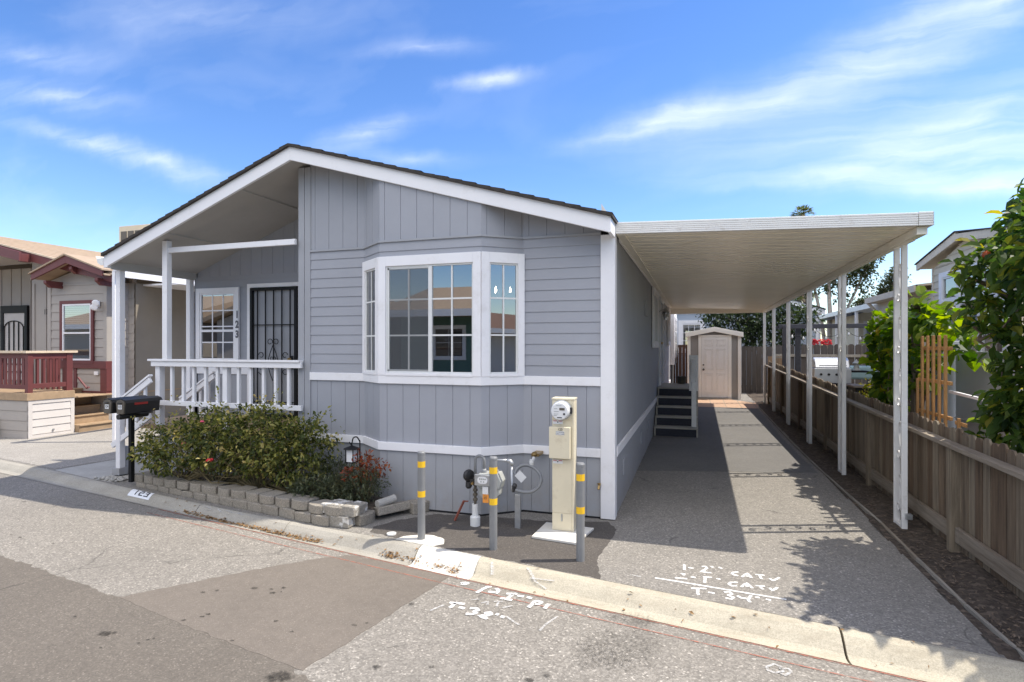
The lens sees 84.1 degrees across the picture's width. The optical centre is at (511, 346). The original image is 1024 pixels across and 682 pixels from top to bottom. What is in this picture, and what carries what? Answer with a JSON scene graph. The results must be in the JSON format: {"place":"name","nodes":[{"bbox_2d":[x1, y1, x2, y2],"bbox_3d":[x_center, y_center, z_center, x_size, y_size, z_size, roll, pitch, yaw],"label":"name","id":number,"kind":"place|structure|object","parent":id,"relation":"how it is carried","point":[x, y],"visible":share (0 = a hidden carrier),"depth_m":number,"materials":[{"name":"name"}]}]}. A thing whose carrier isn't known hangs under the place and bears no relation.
{"place":"outdoors","nodes":[
{"label":"outdoors","id":0,"kind":"place"},
{"bbox_2d":[0,425,159,468],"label":"neighbour driveway","id":1,"kind":"structure","parent":0,"point":[67,450],"depth_m":9.92,"materials":[{"name":"concrete"}]},
{"bbox_2d":[51,377,111,431],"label":"deck steps","id":2,"kind":"structure","parent":1,"relation":"on","point":[88,416],"depth_m":12.25,"materials":[{"name":"brown"}]},
{"bbox_2d":[0,351,181,438],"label":"neighbour deck","id":3,"kind":"structure","parent":1,"relation":"on","point":[29,409],"depth_m":11.16,"materials":[{"name":"brown"}]},
{"bbox_2d":[112,270,194,441],"bbox_3d":[-5.767,0.165,18.560,2.040,3.270,16.260,0,0,18],"label":"neighbour awning","id":4,"kind":"object","parent":1,"relation":"on","point":[178,283],"visible":0.17,"depth_m":10.56,"materials":[{"name":"white paint"}]},
{"bbox_2d":[56,460,127,481],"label":"path","id":5,"kind":"structure","parent":0,"point":[98,470],"depth_m":8.20,"materials":[{"name":"grey concrete"}]},
{"bbox_2d":[94,475,127,481],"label":"gravel","id":6,"kind":"structure","parent":5,"relation":"on","point":[111,478],"depth_m":7.62,"materials":[{"name":"gravel"}]},
{"bbox_2d":[111,371,215,474],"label":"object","id":7,"kind":"structure","parent":5,"relation":"on","point":[140,386],"depth_m":7.86,"materials":[{"name":"white paint"}]},
{"bbox_2d":[0,473,923,681],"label":"road","id":8,"kind":"structure","parent":0,"point":[451,629],"depth_m":3.89,"materials":[{"name":"asphalt"}]},
{"bbox_2d":[0,555,311,681],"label":"road patch","id":9,"kind":"object","parent":8,"relation":"on","point":[46,635],"visible":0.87,"depth_m":3.59,"materials":[{"name":"asphalt"}]},
{"bbox_2d":[120,555,448,670],"bbox_3d":[-1.723,1.887,4.417,1.981,0.020,1.535,0,0,28],"label":"road patch","id":10,"kind":"object","parent":8,"relation":"on","point":[321,608],"visible":0.95,"depth_m":4.16,"materials":[{"name":"asphalt"}]},
{"bbox_2d":[3,473,925,681],"bbox_3d":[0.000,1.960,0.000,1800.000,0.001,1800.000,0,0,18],"label":"ground","id":11,"kind":"structure","parent":0,"point":[528,593],"depth_m":4.36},
{"bbox_2d":[0,460,34,475],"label":"kerb","id":12,"kind":"structure","parent":11,"relation":"on","point":[12,468],"depth_m":8.55,"materials":[{"name":"grey concrete"}]},
{"bbox_2d":[16,467,200,515],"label":"kerb","id":13,"kind":"structure","parent":11,"relation":"on","point":[92,486],"depth_m":7.31,"materials":[{"name":"grey concrete"}]},
{"bbox_2d":[128,489,154,499],"bbox_3d":[-4.561,1.820,6.980,0.475,0.060,0.093,0,0,28],"label":"kerb number","id":14,"kind":"object","parent":13,"relation":"on","point":[140,494],"visible":1,"depth_m":6.96,"materials":[{"name":"white"}]},
{"bbox_2d":[191,504,291,535],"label":"kerb","id":15,"kind":"structure","parent":11,"relation":"on","point":[248,519],"depth_m":6.02,"materials":[{"name":"grey concrete"}]},
{"bbox_2d":[175,498,928,666],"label":"fallen leaves","id":16,"kind":"object","parent":15,"relation":"on","point":[313,540],"visible":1,"depth_m":5.56,"materials":[{"name":"brown plant"}]},
{"bbox_2d":[277,522,421,565],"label":"kerb","id":17,"kind":"structure","parent":11,"relation":"on","point":[363,545],"depth_m":5.31,"materials":[{"name":"grey concrete"}]},
{"bbox_2d":[408,545,481,579],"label":"kerb","id":18,"kind":"structure","parent":11,"relation":"on","point":[431,556],"depth_m":4.86,"materials":[{"name":"concrete"}]},
{"bbox_2d":[469,556,849,664],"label":"kerb","id":19,"kind":"structure","parent":11,"relation":"on","point":[815,639],"depth_m":3.98,"materials":[{"name":"concrete"}]},
{"bbox_2d":[790,205,814,215],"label":"palm tree","id":20,"kind":"object","parent":11,"relation":"on","point":[801,209],"visible":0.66,"depth_m":55.53,"materials":[{"name":"green plant"}]},
{"bbox_2d":[840,627,1023,681],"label":"kerb","id":21,"kind":"structure","parent":11,"relation":"on","point":[906,658],"depth_m":3.32,"materials":[{"name":"concrete"}]},
{"bbox_2d":[0,393,1006,658],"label":"driveway","id":22,"kind":"structure","parent":0,"point":[818,547],"depth_m":4.95,"materials":[{"name":"concrete"}]},
{"bbox_2d":[116,411,152,481],"bbox_3d":[-4.870,1.294,7.213,0.400,0.912,0.390,0,0,18],"label":"mailbox post","id":23,"kind":"object","parent":22,"relation":"on","point":[131,439],"visible":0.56,"depth_m":7.30,"materials":[{"name":"black metal"}]},
{"bbox_2d":[103,395,145,413],"bbox_3d":[-4.963,0.743,7.296,0.184,0.190,0.530,0,0,18],"label":"mailbox","id":24,"kind":"object","parent":23,"relation":"on","point":[109,405],"visible":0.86,"depth_m":7.07,"materials":[{"name":"black plastic"}]},
{"bbox_2d":[116,395,162,413],"bbox_3d":[-4.754,0.743,7.228,0.184,0.190,0.530,0,0,18],"label":"mailbox","id":25,"kind":"object","parent":23,"relation":"on","point":[135,405],"visible":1,"depth_m":7.15,"materials":[{"name":"black plastic"}]},
{"bbox_2d":[158,486,168,492],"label":"concrete block","id":26,"kind":"structure","parent":22,"relation":"on","point":[163,489],"depth_m":6.97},
{"bbox_2d":[164,476,183,487],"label":"concrete block","id":27,"kind":"structure","parent":26,"relation":"on","point":[170,482],"depth_m":6.93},
{"bbox_2d":[169,488,182,495],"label":"concrete block","id":28,"kind":"structure","parent":22,"relation":"on","point":[174,491],"depth_m":6.86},
{"bbox_2d":[177,479,202,489],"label":"concrete block","id":29,"kind":"structure","parent":28,"relation":"on","point":[183,484],"depth_m":6.81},
{"bbox_2d":[207,494,218,503],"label":"concrete block","id":30,"kind":"structure","parent":22,"relation":"on","point":[213,498],"depth_m":6.50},
{"bbox_2d":[201,480,227,494],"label":"concrete block","id":31,"kind":"structure","parent":30,"relation":"on","point":[209,488],"depth_m":6.59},
{"bbox_2d":[219,496,233,506],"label":"concrete block","id":32,"kind":"structure","parent":22,"relation":"on","point":[226,501],"depth_m":6.39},
{"bbox_2d":[218,484,241,496],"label":"concrete block","id":33,"kind":"structure","parent":32,"relation":"on","point":[224,491],"depth_m":6.46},
{"bbox_2d":[233,498,247,509],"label":"concrete block","id":34,"kind":"structure","parent":22,"relation":"on","point":[240,503],"depth_m":6.27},
{"bbox_2d":[231,485,257,498],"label":"concrete block","id":35,"kind":"structure","parent":34,"relation":"on","point":[239,492],"depth_m":6.37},
{"bbox_2d":[247,501,261,512],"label":"concrete block","id":36,"kind":"structure","parent":22,"relation":"on","point":[254,506],"depth_m":6.15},
{"bbox_2d":[246,488,272,501],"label":"concrete block","id":37,"kind":"structure","parent":36,"relation":"on","point":[252,495],"depth_m":6.23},
{"bbox_2d":[157,470,383,509],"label":"planter soil","id":38,"kind":"structure","parent":22,"relation":"on","point":[371,504],"depth_m":6.58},
{"bbox_2d":[190,480,211,491],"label":"concrete block","id":39,"kind":"structure","parent":38,"relation":"on","point":[195,486],"depth_m":6.69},
{"bbox_2d":[126,386,345,494],"bbox_3d":[-3.378,1.088,6.775,3.168,1.254,1.196,0,0,18],"label":"rose bush","id":40,"kind":"object","parent":38,"relation":"on","point":[271,461],"visible":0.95,"depth_m":6.63,"materials":[{"name":"green plant"}]},
{"bbox_2d":[275,493,300,507],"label":"concrete block","id":41,"kind":"structure","parent":38,"relation":"on","point":[283,501],"depth_m":5.99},
{"bbox_2d":[283,451,377,500],"bbox_3d":[-1.969,1.486,6.301,1.143,0.569,0.851,0,0,18],"label":"shrub","id":42,"kind":"object","parent":38,"relation":"on","point":[335,487],"visible":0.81,"depth_m":6.20,"materials":[{"name":"green plant"}]},
{"bbox_2d":[349,436,360,496],"bbox_3d":[-1.736,1.356,6.263,0.149,0.729,0.015,0,0,18],"label":"shepherd hook","id":43,"kind":"object","parent":38,"relation":"on","point":[359,447],"visible":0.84,"depth_m":6.24,"materials":[{"name":"black metal"}]},
{"bbox_2d":[343,444,358,462],"bbox_3d":[-1.773,1.180,6.275,0.180,0.210,0.180,0,0,18],"label":"garden lantern","id":44,"kind":"object","parent":43,"relation":"hanging from","point":[350,450],"visible":0.95,"depth_m":6.24,"materials":[{"name":"glass"}]},
{"bbox_2d":[340,448,391,502],"bbox_3d":[-1.568,1.400,6.115,0.557,0.607,0.452,0,0,18],"label":"red shrub","id":45,"kind":"object","parent":38,"relation":"on","point":[367,477],"visible":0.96,"depth_m":6.07,"materials":[{"name":"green plant"}]},
{"bbox_2d":[262,504,278,515],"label":"concrete block","id":46,"kind":"structure","parent":22,"relation":"on","point":[272,510],"depth_m":6.03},
{"bbox_2d":[259,490,286,504],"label":"concrete block","id":47,"kind":"structure","parent":46,"relation":"on","point":[267,498],"depth_m":6.10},
{"bbox_2d":[279,508,298,519],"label":"concrete block","id":48,"kind":"structure","parent":22,"relation":"on","point":[288,513],"depth_m":5.92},
{"bbox_2d":[294,510,312,522],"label":"concrete block","id":49,"kind":"structure","parent":22,"relation":"on","point":[302,516],"depth_m":5.80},
{"bbox_2d":[291,495,318,510],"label":"concrete block","id":50,"kind":"structure","parent":49,"relation":"on","point":[300,503],"depth_m":5.88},
{"bbox_2d":[311,514,329,526],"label":"concrete block","id":51,"kind":"structure","parent":22,"relation":"on","point":[320,519],"depth_m":5.68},
{"bbox_2d":[308,499,330,513],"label":"concrete block","id":52,"kind":"structure","parent":51,"relation":"on","point":[315,507],"depth_m":5.75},
{"bbox_2d":[325,515,354,528],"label":"concrete block","id":53,"kind":"structure","parent":22,"relation":"on","point":[342,522],"depth_m":5.62,"materials":[{"name":"paint"}]},
{"bbox_2d":[325,505,342,515],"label":"concrete block","id":54,"kind":"structure","parent":53,"relation":"on","point":[333,511],"depth_m":5.64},
{"bbox_2d":[321,499,352,512],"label":"concrete block","id":55,"kind":"structure","parent":53,"relation":"on","point":[337,502],"depth_m":5.75,"materials":[{"name":"paint"}]},
{"bbox_2d":[355,510,374,525],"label":"concrete block","id":56,"kind":"structure","parent":22,"relation":"on","point":[366,518],"depth_m":5.70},
{"bbox_2d":[340,501,367,517],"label":"concrete block","id":57,"kind":"structure","parent":56,"relation":"on","point":[354,509],"depth_m":5.65,"materials":[{"name":"concrete"}]},
{"bbox_2d":[96,143,676,519],"bbox_3d":[0.252,-0.283,14.342,7.085,4.226,16.365,0,0,18],"label":"mobile home","id":58,"kind":"object","parent":22,"relation":"on","point":[378,314],"visible":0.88,"depth_m":6.76,"materials":[{"name":"grey"}]},
{"bbox_2d":[196,287,239,359],"bbox_3d":[-4.573,-0.307,8.812,0.835,1.195,0.034,0,0,18],"label":"porch window","id":59,"kind":"structure","parent":58,"relation":"in","point":[216,308],"depth_m":8.82,"materials":[{"name":"white paint"}]},
{"bbox_2d":[254,290,293,414],"bbox_3d":[-3.539,0.088,8.491,0.840,1.945,0.007,0,0,18],"label":"front door","id":60,"kind":"structure","parent":58,"relation":"in","point":[277,293],"depth_m":8.50,"materials":[{"name":"grey"}]},
{"bbox_2d":[250,286,297,418],"bbox_3d":[-3.563,0.090,8.419,0.850,1.940,0.117,0,0,18],"label":"security door","id":61,"kind":"structure","parent":58,"relation":"in","point":[295,288],"depth_m":8.40,"materials":[{"name":"black metal"}]},
{"bbox_2d":[362,251,524,376],"bbox_3d":[-0.863,-0.337,6.344,2.023,1.326,0.383,0,0,18],"label":"bay window","id":62,"kind":"structure","parent":58,"relation":"in","point":[481,262],"depth_m":6.14,"materials":[{"name":"white paint"}]},
{"bbox_2d":[652,286,658,347],"bbox_3d":[2.878,-0.550,11.367,0.045,1.160,1.360,0,0,18],"label":"side window","id":63,"kind":"structure","parent":58,"relation":"in","point":[655,294],"depth_m":11.26,"materials":[{"name":"white paint"}]},
{"bbox_2d":[661,303,662,383],"bbox_3d":[3.537,-0.070,13.361,0.080,1.900,1.100,0,0,18],"label":"side door","id":64,"kind":"structure","parent":58,"relation":"in","point":[661,303],"depth_m":13.34,"materials":[{"name":"grey"}]},
{"bbox_2d":[667,307,670,345],"bbox_3d":[4.663,-0.575,16.859,0.045,1.110,1.210,0,0,18],"label":"side window","id":65,"kind":"structure","parent":58,"relation":"in","point":[668,314],"depth_m":16.71,"materials":[{"name":"white paint"}]},
{"bbox_2d":[374,501,411,515],"bbox_3d":[-1.287,1.725,6.047,0.416,0.085,0.200,0,-13,-42],"label":"concrete block","id":66,"kind":"object","parent":22,"relation":"on","point":[393,507],"depth_m":5.96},
{"bbox_2d":[375,494,396,506],"bbox_3d":[-1.334,1.640,6.006,0.084,0.102,0.227,0,0,42],"label":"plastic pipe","id":67,"kind":"object","parent":66,"relation":"on","point":[387,500],"visible":0.98,"depth_m":5.97,"materials":[{"name":"grey plastic"}]},
{"bbox_2d":[406,499,429,514],"bbox_3d":[-1.024,1.738,6.170,0.180,0.120,0.218,2,1,45],"label":"concrete block","id":68,"kind":"object","parent":22,"relation":"on","point":[413,510],"depth_m":6.09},
{"bbox_2d":[396,535,443,546],"bbox_3d":[-0.818,1.802,5.277,0.473,0.020,0.250,0,0,27],"label":"bollard footing","id":69,"kind":"object","parent":22,"relation":"on","point":[431,540],"visible":0.88,"depth_m":5.24,"materials":[{"name":"concrete"}]},
{"bbox_2d":[417,451,424,539],"bbox_3d":[-0.843,1.398,5.284,0.074,0.844,0.074,0,0,18],"label":"bollard","id":70,"kind":"object","parent":69,"relation":"on","point":[421,493],"visible":0.92,"depth_m":5.25,"materials":[{"name":"metal"}]},
{"bbox_2d":[370,514,615,578],"bbox_3d":[-0.215,1.806,5.436,2.355,0.020,1.454,0,0,18],"label":"asphalt patch","id":71,"kind":"object","parent":22,"relation":"on","point":[518,545],"visible":0.79,"depth_m":5.25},
{"bbox_2d":[463,454,513,526],"bbox_3d":[-0.221,1.441,5.644,0.542,0.718,0.180,0,0,18],"label":"gas meter","id":72,"kind":"object","parent":71,"relation":"on","point":[480,481],"visible":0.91,"depth_m":5.64,"materials":[{"name":"grey metal"}]},
{"bbox_2d":[489,456,496,549],"bbox_3d":[-0.166,1.398,5.027,0.074,0.844,0.074,0,0,18],"label":"bollard","id":73,"kind":"object","parent":71,"relation":"on","point":[492,502],"visible":0.94,"depth_m":5.00,"materials":[{"name":"metal"}]},
{"bbox_2d":[512,450,542,528],"bbox_3d":[0.173,1.448,5.828,0.302,0.704,0.595,0,0,6],"label":"gas connector","id":74,"kind":"object","parent":71,"relation":"on","point":[520,476],"visible":1,"depth_m":5.61,"materials":[{"name":"metal"}]},
{"bbox_2d":[532,522,593,544],"bbox_3d":[0.482,1.783,5.414,0.491,0.022,0.475,0,0,23],"label":"concrete pad","id":75,"kind":"object","parent":71,"relation":"on","point":[545,531],"visible":0.79,"depth_m":5.34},
{"bbox_2d":[549,397,576,531],"bbox_3d":[0.487,1.135,5.465,0.235,1.274,0.264,0,0,18],"label":"meter pedestal","id":76,"kind":"object","parent":75,"relation":"on","point":[563,441],"visible":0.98,"depth_m":5.43,"materials":[{"name":"beige metal"}]},
{"bbox_2d":[549,426,570,458],"bbox_3d":[0.457,0.921,5.425,0.203,0.302,0.052,0,0,18],"label":"breaker door","id":77,"kind":"structure","parent":76,"relation":"in","point":[559,445],"depth_m":5.40,"materials":[{"name":"beige metal"}]},
{"bbox_2d":[576,462,584,561],"bbox_3d":[0.574,1.398,4.761,0.074,0.844,0.074,0,0,18],"label":"bollard","id":78,"kind":"object","parent":71,"relation":"on","point":[580,511],"visible":0.97,"depth_m":4.73,"materials":[{"name":"metal"}]},
{"bbox_2d":[654,355,697,437],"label":"side steps","id":79,"kind":"structure","parent":22,"relation":"on","point":[676,415],"depth_m":11.41,"materials":[{"name":"wood"}]},
{"bbox_2d":[673,345,686,382],"bbox_3d":[6.359,0.846,21.038,1.694,1.818,0.053,0,0,18],"label":"red fence","id":80,"kind":"object","parent":22,"relation":"on","point":[682,360],"visible":0.16,"depth_m":21.04,"materials":[{"name":"brown wood"}]},
{"bbox_2d":[685,327,743,399],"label":"garden shed","id":81,"kind":"structure","parent":22,"relation":"on","point":[717,350],"depth_m":18.14,"materials":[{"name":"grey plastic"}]},
{"bbox_2d":[702,337,727,397],"bbox_3d":[6.489,0.668,18.158,0.790,1.926,0.092,0,0,18],"label":"door","id":82,"kind":"structure","parent":81,"relation":"in","point":[714,349],"depth_m":18.16,"materials":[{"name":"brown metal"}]},
{"bbox_2d":[637,407,817,472],"bbox_3d":[4.295,1.754,11.917,2.443,0.094,8.717,0,0,18],"label":"driveway seal","id":83,"kind":"object","parent":22,"relation":"on","point":[739,440],"visible":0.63,"depth_m":9.77,"materials":[{"name":"concrete"}]},
{"bbox_2d":[0,0,1023,338],"label":"sky","id":84,"kind":"structure","parent":0,"point":[114,114],"materials":[{"name":"blue"}]},
{"bbox_2d":[698,399,757,407],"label":"terrace","id":85,"kind":"structure","parent":0,"point":[721,403],"depth_m":16.79,"materials":[{"name":"concrete"}]},
{"bbox_2d":[850,366,879,379],"bbox_3d":[8.678,0.640,13.846,0.850,0.320,0.500,0,0,18],"label":"bench cushion","id":86,"kind":"object","parent":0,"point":[860,375],"visible":0.22,"depth_m":13.67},
{"bbox_2d":[846,384,886,399],"bbox_3d":[7.282,1.250,11.408,0.900,0.940,0.700,0,0,18],"label":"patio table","id":87,"kind":"object","parent":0,"point":[857,388],"visible":0.2,"depth_m":11.24,"materials":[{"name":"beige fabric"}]},
{"bbox_2d":[746,385,1023,661],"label":"dirt strip","id":88,"kind":"object","parent":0,"point":[982,597],"visible":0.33,"depth_m":4.79,"materials":[{"name":"soil"}]},
{"bbox_2d":[695,298,827,347],"bbox_3d":[9.287,-0.290,21.481,4.727,4.201,2.365,0,0,18],"label":"dense tree","id":89,"kind":"object","parent":88,"relation":"on","point":[752,329],"visible":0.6,"depth_m":21.13,"materials":[{"name":"green plant"}]},
{"bbox_2d":[741,346,781,392],"bbox_3d":[8.693,0.876,20.122,1.706,1.764,0.054,0,0,25],"label":"back fence","id":90,"kind":"object","parent":88,"relation":"on","point":[754,369],"visible":0.3,"depth_m":20.15,"materials":[{"name":"brown wood"}]},
{"bbox_2d":[615,211,933,528],"bbox_3d":[4.333,0.273,11.418,2.796,3.104,12.609,0,0,18],"label":"carport","id":91,"kind":"object","parent":88,"relation":"on","point":[764,265],"visible":0.98,"depth_m":6.69,"materials":[{"name":"white metal"}]},
{"bbox_2d":[775,323,873,383],"bbox_3d":[8.597,0.540,15.604,2.796,2.320,0.367,0,0,6],"label":"pergola","id":92,"kind":"object","parent":88,"relation":"on","point":[797,327],"visible":0.45,"depth_m":15.56,"materials":[{"name":"grey paint"}]},
{"bbox_2d":[812,357,868,388],"bbox_3d":[7.624,0.972,13.237,1.120,1.416,0.590,0,0,18],"label":"barbecue grill","id":93,"kind":"object","parent":88,"relation":"on","point":[825,368],"visible":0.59,"depth_m":13.09,"materials":[{"name":"silver metal"}]},
{"bbox_2d":[759,407,1023,659],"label":"edging board","id":94,"kind":"object","parent":88,"relation":"on","point":[973,612],"visible":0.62,"depth_m":4.49,"materials":[{"name":"brown wood"}]},
{"bbox_2d":[765,361,1023,600],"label":"fence","id":95,"kind":"object","parent":88,"relation":"on","point":[966,494],"visible":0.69,"depth_m":5.26,"materials":[{"name":"brown wood"}]},
{"bbox_2d":[769,411,1023,646],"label":"bark litter","id":96,"kind":"object","parent":88,"relation":"on","point":[1013,635],"visible":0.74,"depth_m":4.46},
{"bbox_2d":[908,305,920,415],"bbox_3d":[5.068,0.647,7.054,0.280,2.305,0.350,0,0,18],"label":"vine post","id":97,"kind":"object","parent":88,"relation":"on","point":[913,401],"visible":0.27,"depth_m":7.05,"materials":[{"name":"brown wood"}]},
{"bbox_2d":[858,285,995,411],"bbox_3d":[5.096,0.513,7.173,0.829,2.592,3.085,0,0,18],"label":"grapevine","id":98,"kind":"object","parent":88,"relation":"on","point":[879,343],"visible":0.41,"depth_m":6.90,"materials":[{"name":"green plant"}]},
{"bbox_2d":[916,335,952,426],"bbox_3d":[4.364,0.845,5.885,0.044,1.910,0.850,0,0,18],"label":"trellis","id":99,"kind":"object","parent":88,"relation":"on","point":[939,382],"visible":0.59,"depth_m":5.83,"materials":[{"name":"orange wood"}]},
{"bbox_2d":[929,341,959,427],"bbox_3d":[5.281,0.870,6.948,0.210,1.860,0.420,0,0,18],"label":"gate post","id":100,"kind":"object","parent":88,"relation":"on","point":[951,405],"visible":0.06,"depth_m":6.78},
{"bbox_2d":[937,178,1023,453],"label":"fruit tree","id":101,"kind":"object","parent":88,"relation":"on","point":[1004,261],"visible":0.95,"depth_m":4.75,"materials":[{"name":"green plant"}]},
{"bbox_2d":[954,351,1020,445],"bbox_3d":[5.068,0.930,6.092,0.065,1.740,1.320,0,0,18],"label":"privacy screen","id":102,"kind":"object","parent":88,"relation":"on","point":[969,381],"visible":0.26,"depth_m":6.38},
{"bbox_2d":[865,226,1023,419],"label":"cream house","id":103,"kind":"structure","parent":0,"point":[942,283],"depth_m":9.62,"materials":[{"name":"paint"}]},
{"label":"neighbour yard","id":104,"kind":"structure","parent":0,"visible":0},
{"bbox_2d":[0,236,194,423],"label":"neighbour house","id":105,"kind":"structure","parent":104,"relation":"on","point":[49,293],"depth_m":13.10,"materials":[{"name":"grey"}]},
{"bbox_2d":[4,313,23,379],"bbox_3d":[-14.107,0.005,16.110,0.890,1.890,0.025,0,0,18],"label":"door","id":106,"kind":"structure","parent":105,"relation":"in","point":[8,317],"depth_m":16.09,"materials":[{"name":"paint"}]},
{"bbox_2d":[59,300,94,363],"bbox_3d":[-9.842,-0.320,12.831,1.060,1.430,0.040,0,0,18],"label":"front window","id":107,"kind":"structure","parent":105,"relation":"in","point":[76,317],"depth_m":12.83,"materials":[{"name":"glass"}]},
{"bbox_2d":[119,224,149,241],"bbox_3d":[-12.221,-3.340,19.262,1.350,1.280,1.315,0,0,18],"label":"rooftop cooler","id":108,"kind":"object","parent":105,"relation":"on","point":[126,232],"visible":0.23,"depth_m":18.73,"materials":[{"name":"beige"}]},
{"bbox_2d":[675,300,825,384],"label":"blue house","id":109,"kind":"structure","parent":104,"relation":"on","point":[687,323],"depth_m":24.22,"materials":[{"name":"grey"}]},
{"bbox_2d":[678,320,704,352],"bbox_3d":[7.680,-0.410,24.285,1.080,1.400,0.060,0,0,18],"label":"house window","id":110,"kind":"structure","parent":109,"relation":"in","point":[684,326],"depth_m":24.37,"materials":[{"name":"white paint"}]},
{"bbox_2d":[776,344,866,383],"bbox_3d":[11.847,0.871,17.062,7.133,1.877,0.074,0,0,29],"label":"tall fence","id":111,"kind":"object","parent":104,"relation":"on","point":[857,351],"visible":0.22,"depth_m":18.04,"materials":[{"name":"brown wood"}]},
{"bbox_2d":[801,255,885,353],"bbox_3d":[18.581,-2.306,32.874,5.355,8.251,2.910,0,0,18],"label":"tall tree","id":112,"kind":"object","parent":104,"relation":"on","point":[865,271],"visible":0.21,"depth_m":32.51,"materials":[{"name":"green plant"}]},
{"bbox_2d":[819,304,873,353],"bbox_3d":[16.352,0.070,24.601,3.300,3.460,15.100,0,0,18],"label":"white awning","id":113,"kind":"object","parent":104,"relation":"on","point":[864,308],"visible":0.07,"depth_m":25.04,"materials":[{"name":"metal"}]},
{"bbox_2d":[824,312,873,357],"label":"house","id":114,"kind":"structure","parent":104,"relation":"on","point":[862,318],"depth_m":28.11,"materials":[{"name":"beige"}]},
{"bbox_2d":[871,266,911,294],"bbox_3d":[22.441,-1.512,33.720,2.315,6.625,2.043,0,0,18],"label":"round tree","id":115,"kind":"object","parent":104,"relation":"on","point":[884,288],"visible":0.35,"depth_m":33.58,"materials":[{"name":"green plant"}]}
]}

